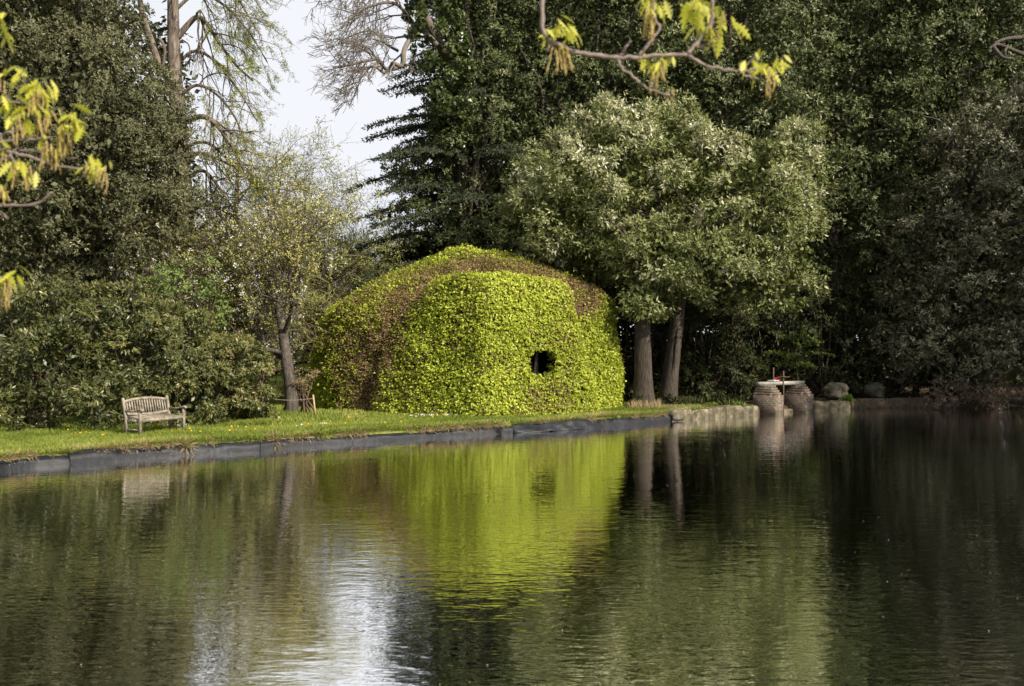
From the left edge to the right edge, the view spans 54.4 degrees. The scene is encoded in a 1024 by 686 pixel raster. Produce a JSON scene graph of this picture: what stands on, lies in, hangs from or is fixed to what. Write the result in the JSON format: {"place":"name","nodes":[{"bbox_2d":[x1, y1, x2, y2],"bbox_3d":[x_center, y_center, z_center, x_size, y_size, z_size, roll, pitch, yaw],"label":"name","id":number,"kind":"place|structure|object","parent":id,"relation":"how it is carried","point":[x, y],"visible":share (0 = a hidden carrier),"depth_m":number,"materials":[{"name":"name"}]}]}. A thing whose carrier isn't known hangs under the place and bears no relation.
{"place":"outdoors","nodes":[
{"label":"outdoors","id":0,"kind":"place"},
{"bbox_2d":[214,380,366,422],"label":"meadow grass","id":1,"kind":"structure","parent":0,"point":[280,405],"depth_m":34.51,"materials":[{"name":"green plant"}]},
{"bbox_2d":[0,403,628,431],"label":"rough grass","id":2,"kind":"structure","parent":0,"point":[232,422],"depth_m":28.98,"materials":[{"name":"green plant"}]},
{"bbox_2d":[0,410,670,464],"bbox_3d":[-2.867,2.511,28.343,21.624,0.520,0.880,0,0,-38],"label":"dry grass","id":3,"kind":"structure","parent":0,"point":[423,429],"depth_m":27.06,"materials":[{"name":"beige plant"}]},
{"bbox_2d":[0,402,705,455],"bbox_3d":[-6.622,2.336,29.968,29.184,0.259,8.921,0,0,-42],"label":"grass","id":4,"kind":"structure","parent":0,"point":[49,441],"depth_m":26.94,"materials":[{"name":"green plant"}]},
{"bbox_2d":[24,0,916,341],"label":"sky","id":5,"kind":"structure","parent":0,"point":[302,107],"materials":[{"name":"white"}]},
{"bbox_2d":[0,407,1023,685],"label":"pond water","id":6,"kind":"structure","parent":0,"point":[866,547],"depth_m":12.65,"materials":[{"name":"green liquid"}]},
{"bbox_2d":[921,368,1023,408],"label":"withered brush","id":7,"kind":"object","parent":6,"relation":"in","point":[953,398],"visible":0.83,"depth_m":41.45,"materials":[{"name":"brown plant"}]},
{"bbox_2d":[985,371,1023,409],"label":"withered brush","id":8,"kind":"object","parent":6,"relation":"in","point":[1007,396],"visible":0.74,"depth_m":41.27,"materials":[{"name":"brown plant"}]},
{"bbox_2d":[0,344,1023,459],"bbox_3d":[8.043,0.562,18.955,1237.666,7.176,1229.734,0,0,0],"label":"ground","id":9,"kind":"structure","parent":0,"point":[64,418],"depth_m":40.75,"materials":[{"name":"brown soil"}]},
{"bbox_2d":[0,270,148,431],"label":"rhododendron","id":10,"kind":"object","parent":9,"relation":"on","point":[42,398],"visible":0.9,"depth_m":27.87,"materials":[{"name":"green plant"}]},
{"bbox_2d":[0,242,189,413],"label":"laurel bush","id":11,"kind":"object","parent":9,"relation":"on","point":[91,272],"visible":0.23,"depth_m":32.66,"materials":[{"name":"green plant"}]},
{"bbox_2d":[0,0,203,390],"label":"wood","id":12,"kind":"object","parent":9,"relation":"on","point":[159,30],"visible":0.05,"depth_m":50.61,"materials":[{"name":"green plant"}]},
{"bbox_2d":[0,0,227,415],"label":"holm oak","id":13,"kind":"object","parent":9,"relation":"on","point":[82,230],"visible":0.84,"depth_m":32.42,"materials":[{"name":"green plant"}]},
{"bbox_2d":[34,277,246,425],"bbox_3d":[-11.275,0.462,29.988,6.596,4.863,4.293,0,0,0],"label":"rhododendron","id":14,"kind":"object","parent":9,"relation":"on","point":[145,324],"visible":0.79,"depth_m":29.03,"materials":[{"name":"green plant"}]},
{"bbox_2d":[121,395,187,434],"bbox_3d":[-9.580,1.927,26.696,0.800,0.965,1.550,0,0,29],"label":"garden bench","id":15,"kind":"object","parent":9,"relation":"on","point":[141,417],"visible":0.98,"depth_m":26.70,"materials":[{"name":"brown wood"}]},
{"bbox_2d":[31,195,306,396],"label":"blossom tree","id":16,"kind":"object","parent":9,"relation":"on","point":[209,310],"depth_m":42.66,"materials":[{"name":"green plant"}]},
{"bbox_2d":[131,253,232,414],"bbox_3d":[-10.402,-0.225,31.708,3.327,5.293,2.507,0,0,0],"label":"elder bush","id":17,"kind":"object","parent":9,"relation":"on","point":[164,288],"visible":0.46,"depth_m":31.30,"materials":[{"name":"green plant"}]},
{"bbox_2d":[176,435,196,454],"bbox_3d":[-8.023,2.531,24.498,0.698,0.688,0.695,0,0,0],"label":"grass tuft","id":18,"kind":"object","parent":9,"relation":"on","point":[183,443],"visible":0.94,"depth_m":24.40,"materials":[{"name":"beige plant"}]},
{"bbox_2d":[69,0,320,410],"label":"tall larch","id":19,"kind":"object","parent":9,"relation":"on","point":[175,33],"visible":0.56,"depth_m":35.67,"materials":[{"name":"green plant"}]},
{"bbox_2d":[60,97,365,397],"bbox_3d":[-10.530,-2.104,38.066,9.301,13.574,14.735,0,0,31],"label":"bare twiggy tree","id":20,"kind":"object","parent":9,"relation":"on","point":[231,290],"visible":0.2,"depth_m":36.29,"materials":[{"name":"plant"}]},
{"bbox_2d":[179,329,281,419],"bbox_3d":[-8.746,1.010,30.672,3.452,2.964,2.899,0,0,0],"label":"rhododendron","id":21,"kind":"object","parent":9,"relation":"on","point":[251,404],"visible":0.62,"depth_m":30.05,"materials":[{"name":"green plant"}]},
{"bbox_2d":[95,117,394,412],"bbox_3d":[-9.907,-2.296,34.697,9.275,11.154,10.532,0,0,-32],"label":"blossom tree","id":22,"kind":"object","parent":9,"relation":"on","point":[276,253],"visible":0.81,"depth_m":33.12,"materials":[{"name":"green plant"}]},
{"bbox_2d":[104,128,404,379],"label":"blossom tree","id":23,"kind":"object","parent":9,"relation":"on","point":[341,246],"visible":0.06,"depth_m":46.71,"materials":[{"name":"green plant"}]},
{"bbox_2d":[68,414,446,435],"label":"dandelions","id":24,"kind":"object","parent":9,"relation":"on","point":[245,426],"visible":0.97,"depth_m":27.28,"materials":[{"name":"yellow plant"}]},
{"bbox_2d":[168,183,365,398],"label":"bare twiggy tree","id":25,"kind":"object","parent":9,"relation":"on","point":[303,341],"visible":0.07,"depth_m":41.31,"materials":[{"name":"plant"}]},
{"bbox_2d":[140,225,405,374],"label":"pale thicket","id":26,"kind":"object","parent":9,"relation":"on","point":[305,365],"depth_m":73.06,"materials":[{"name":"plant"}]},
{"bbox_2d":[268,428,287,448],"bbox_3d":[-6.193,2.527,26.000,0.693,0.695,0.699,0,0,0],"label":"grass tuft","id":27,"kind":"object","parent":9,"relation":"on","point":[276,438],"visible":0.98,"depth_m":25.94,"materials":[{"name":"plant"}]},
{"bbox_2d":[146,413,452,425],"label":"daisies","id":28,"kind":"object","parent":9,"relation":"on","point":[326,423],"visible":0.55,"depth_m":31.89,"materials":[{"name":"white plant"}]},
{"bbox_2d":[281,367,321,412],"bbox_3d":[-7.100,1.606,33.149,1.433,1.641,1.198,0,0,0],"label":"dry twiggy bush","id":29,"kind":"object","parent":9,"relation":"on","point":[305,406],"visible":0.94,"depth_m":33.08,"materials":[{"name":"beige plant"}]},
{"bbox_2d":[312,395,315,413],"bbox_3d":[-6.185,2.060,31.200,0.151,0.886,0.060,0,0,0],"label":"wooden stake","id":30,"kind":"object","parent":9,"relation":"on","point":[314,404],"visible":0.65,"depth_m":31.18,"materials":[{"name":"beige wood"}]},
{"bbox_2d":[229,219,402,359],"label":"blossom","id":31,"kind":"object","parent":9,"relation":"on","point":[354,242],"visible":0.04,"depth_m":69.47,"materials":[{"name":"white plant"}]},
{"bbox_2d":[309,424,330,439],"bbox_3d":[-5.240,2.531,26.911,0.742,0.724,0.720,0,0,0],"label":"grass tuft","id":32,"kind":"object","parent":9,"relation":"on","point":[324,434],"visible":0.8,"depth_m":26.80,"materials":[{"name":"green plant"}]},
{"bbox_2d":[236,189,424,388],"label":"blossom tree","id":33,"kind":"object","parent":9,"relation":"on","point":[344,274],"visible":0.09,"depth_m":45.44,"materials":[{"name":"green plant"}]},
{"bbox_2d":[0,411,669,459],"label":"edge grass","id":34,"kind":"structure","parent":9,"relation":"on","point":[331,433],"depth_m":26.32,"materials":[{"name":"green plant"}]},
{"bbox_2d":[263,222,407,370],"bbox_3d":[-6.204,-0.841,40.315,9.774,8.062,7.511,0,0,0],"label":"bare twiggy tree","id":35,"kind":"object","parent":9,"relation":"on","point":[328,296],"visible":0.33,"depth_m":39.60,"materials":[{"name":"plant"}]},
{"bbox_2d":[0,413,683,470],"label":"pond liner","id":36,"kind":"object","parent":9,"relation":"on","point":[89,456],"visible":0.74,"depth_m":26.19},
{"bbox_2d":[500,421,510,426],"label":"weed clump","id":37,"kind":"object","parent":36,"relation":"on","point":[506,424],"visible":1,"depth_m":29.88,"materials":[{"name":"green plant"}]},
{"bbox_2d":[268,0,486,215],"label":"ivy clad ash","id":38,"kind":"object","parent":9,"relation":"on","point":[438,93],"visible":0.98,"depth_m":39.28,"materials":[{"name":"green plant"}]},
{"bbox_2d":[0,0,791,311],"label":"spring oak","id":39,"kind":"object","parent":9,"relation":"on","point":[698,15],"visible":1,"depth_m":3.56,"materials":[{"name":"yellow plant"}]},
{"bbox_2d":[306,0,575,336],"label":"tiered conifer","id":40,"kind":"object","parent":9,"relation":"on","point":[412,257],"visible":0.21,"depth_m":42.03,"materials":[{"name":"green plant"}]},
{"bbox_2d":[380,0,538,258],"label":"slim oak","id":41,"kind":"object","parent":9,"relation":"on","point":[464,175],"visible":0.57,"depth_m":41.77,"materials":[{"name":"green plant"}]},
{"bbox_2d":[426,150,504,240],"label":"tiered conifer","id":42,"kind":"object","parent":9,"relation":"on","point":[450,210],"depth_m":46.97,"materials":[{"name":"green plant"}]},
{"bbox_2d":[307,243,625,416],"bbox_3d":[-1.761,-0.626,38.191,12.176,6.366,12.767,0,0,0],"label":"topiary hedge","id":43,"kind":"object","parent":9,"relation":"on","point":[463,330],"visible":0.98,"depth_m":34.08,"materials":[{"name":"green leaf"},{"name":"reddish-brown leaf"},{"name":"twig"}]},
{"bbox_2d":[428,0,714,290],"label":"dark holm oak","id":44,"kind":"object","parent":9,"relation":"on","point":[537,64],"visible":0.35,"depth_m":42.83,"materials":[{"name":"green plant"}]},
{"bbox_2d":[605,280,694,401],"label":"shade laurel","id":45,"kind":"object","parent":9,"relation":"on","point":[628,386],"visible":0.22,"depth_m":41.44,"materials":[{"name":"green plant"}]},
{"bbox_2d":[486,89,839,407],"bbox_3d":[5.679,-3.662,38.443,13.753,12.364,7.713,0,0,10],"label":"twin stemmed holm oak","id":46,"kind":"object","parent":9,"relation":"on","point":[791,194],"visible":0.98,"depth_m":37.16,"materials":[{"name":"green plant"}]},
{"bbox_2d":[627,397,700,408],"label":"straw tufts","id":47,"kind":"object","parent":9,"relation":"on","point":[657,404],"visible":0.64,"depth_m":36.51,"materials":[{"name":"beige plant"}]},
{"bbox_2d":[661,393,683,404],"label":"weed clump","id":48,"kind":"object","parent":9,"relation":"on","point":[677,398],"visible":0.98,"depth_m":38.09,"materials":[{"name":"green plant"}]},
{"bbox_2d":[603,400,752,411],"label":"shade grass","id":49,"kind":"structure","parent":9,"relation":"on","point":[709,404],"depth_m":36.90,"materials":[{"name":"plant"}]},
{"bbox_2d":[655,392,745,404],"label":"undergrowth","id":50,"kind":"object","parent":9,"relation":"on","point":[696,399],"visible":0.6,"depth_m":38.99,"materials":[{"name":"green plant"}]},
{"bbox_2d":[651,289,772,402],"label":"shade laurel","id":51,"kind":"object","parent":9,"relation":"on","point":[705,386],"visible":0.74,"depth_m":41.00,"materials":[{"name":"green plant"}]},
{"bbox_2d":[667,405,758,420],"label":"stone kerb","id":52,"kind":"structure","parent":9,"relation":"on","point":[718,411],"depth_m":36.66,"materials":[{"name":"beige stone"}]},
{"bbox_2d":[585,0,859,395],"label":"dark holm oak","id":53,"kind":"object","parent":9,"relation":"on","point":[728,82],"visible":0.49,"depth_m":42.58,"materials":[{"name":"green plant"}]},
{"bbox_2d":[429,0,1023,387],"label":"wood","id":54,"kind":"object","parent":9,"relation":"on","point":[869,173],"visible":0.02,"depth_m":54.09,"materials":[{"name":"green plant"}]},
{"bbox_2d":[725,398,747,408],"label":"weed clump","id":55,"kind":"object","parent":9,"relation":"on","point":[737,402],"visible":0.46,"depth_m":37.93,"materials":[{"name":"green plant"}]},
{"bbox_2d":[705,286,822,400],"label":"shade laurel","id":56,"kind":"object","parent":9,"relation":"on","point":[816,333],"visible":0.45,"depth_m":42.46,"materials":[{"name":"green plant"}]},
{"bbox_2d":[753,385,782,413],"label":"brick pier","id":57,"kind":"structure","parent":9,"relation":"on","point":[767,399],"depth_m":38.56,"materials":[{"name":"brown brick"}]},
{"bbox_2d":[783,408,792,412],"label":"stone kerb","id":58,"kind":"structure","parent":9,"relation":"on","point":[787,410],"depth_m":39.41,"materials":[{"name":"beige stone"}]},
{"bbox_2d":[784,384,812,412],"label":"brick pier","id":59,"kind":"structure","parent":9,"relation":"on","point":[798,397],"depth_m":39.51,"materials":[{"name":"brick"}]},
{"bbox_2d":[754,381,804,385],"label":"sluice beam","id":60,"kind":"structure","parent":59,"relation":"on","point":[778,383],"depth_m":39.29,"materials":[{"name":"grey wood"}]},
{"bbox_2d":[782,371,785,411],"bbox_3d":[10.710,2.075,39.267,0.522,1.950,0.267,0,0,0],"label":"sluice spindle","id":61,"kind":"object","parent":60,"relation":"attached to","point":[783,376],"visible":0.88,"depth_m":39.24,"materials":[{"name":"metal"}]},
{"bbox_2d":[763,324,834,380],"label":"green sapling","id":62,"kind":"object","parent":9,"relation":"on","point":[807,338],"visible":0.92,"depth_m":41.95,"materials":[{"name":"green plant"}]},
{"bbox_2d":[753,248,898,397],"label":"shade laurel","id":63,"kind":"object","parent":9,"relation":"on","point":[821,382],"visible":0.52,"depth_m":44.38,"materials":[{"name":"green plant"}]},
{"bbox_2d":[813,400,850,410],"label":"stone kerb","id":64,"kind":"structure","parent":9,"relation":"on","point":[832,405],"depth_m":40.80,"materials":[{"name":"grey stone"}]},
{"bbox_2d":[838,393,855,403],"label":"weed clump","id":65,"kind":"object","parent":64,"relation":"on","point":[848,397],"visible":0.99,"depth_m":41.31,"materials":[{"name":"green plant"}]},
{"bbox_2d":[821,382,848,399],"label":"boulder","id":66,"kind":"object","parent":9,"relation":"on","point":[832,390],"visible":0.73,"depth_m":41.70,"materials":[{"name":"grey stone"}]},
{"bbox_2d":[863,382,884,397],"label":"boulder","id":67,"kind":"object","parent":9,"relation":"on","point":[874,390],"visible":0.94,"depth_m":42.98,"materials":[{"name":"grey stone"}]},
{"bbox_2d":[764,0,1003,382],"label":"dark holm oak","id":68,"kind":"object","parent":9,"relation":"on","point":[861,197],"visible":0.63,"depth_m":44.85,"materials":[{"name":"green plant"}]},
{"bbox_2d":[850,396,932,408],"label":"edging palisade","id":69,"kind":"object","parent":9,"relation":"on","point":[874,403],"visible":0.66,"depth_m":42.03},
{"bbox_2d":[816,272,970,395],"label":"shade laurel","id":70,"kind":"object","parent":9,"relation":"on","point":[898,389],"visible":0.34,"depth_m":45.48,"materials":[{"name":"green plant"}]},
{"bbox_2d":[861,0,1023,395],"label":"dark holm oak","id":71,"kind":"object","parent":9,"relation":"on","point":[1013,33],"visible":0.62,"depth_m":44.95,"materials":[{"name":"green plant"}]},
{"bbox_2d":[865,68,1023,399],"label":"grey holm oak","id":72,"kind":"object","parent":9,"relation":"on","point":[984,254],"visible":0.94,"depth_m":42.15,"materials":[{"name":"green plant"}]}
]}

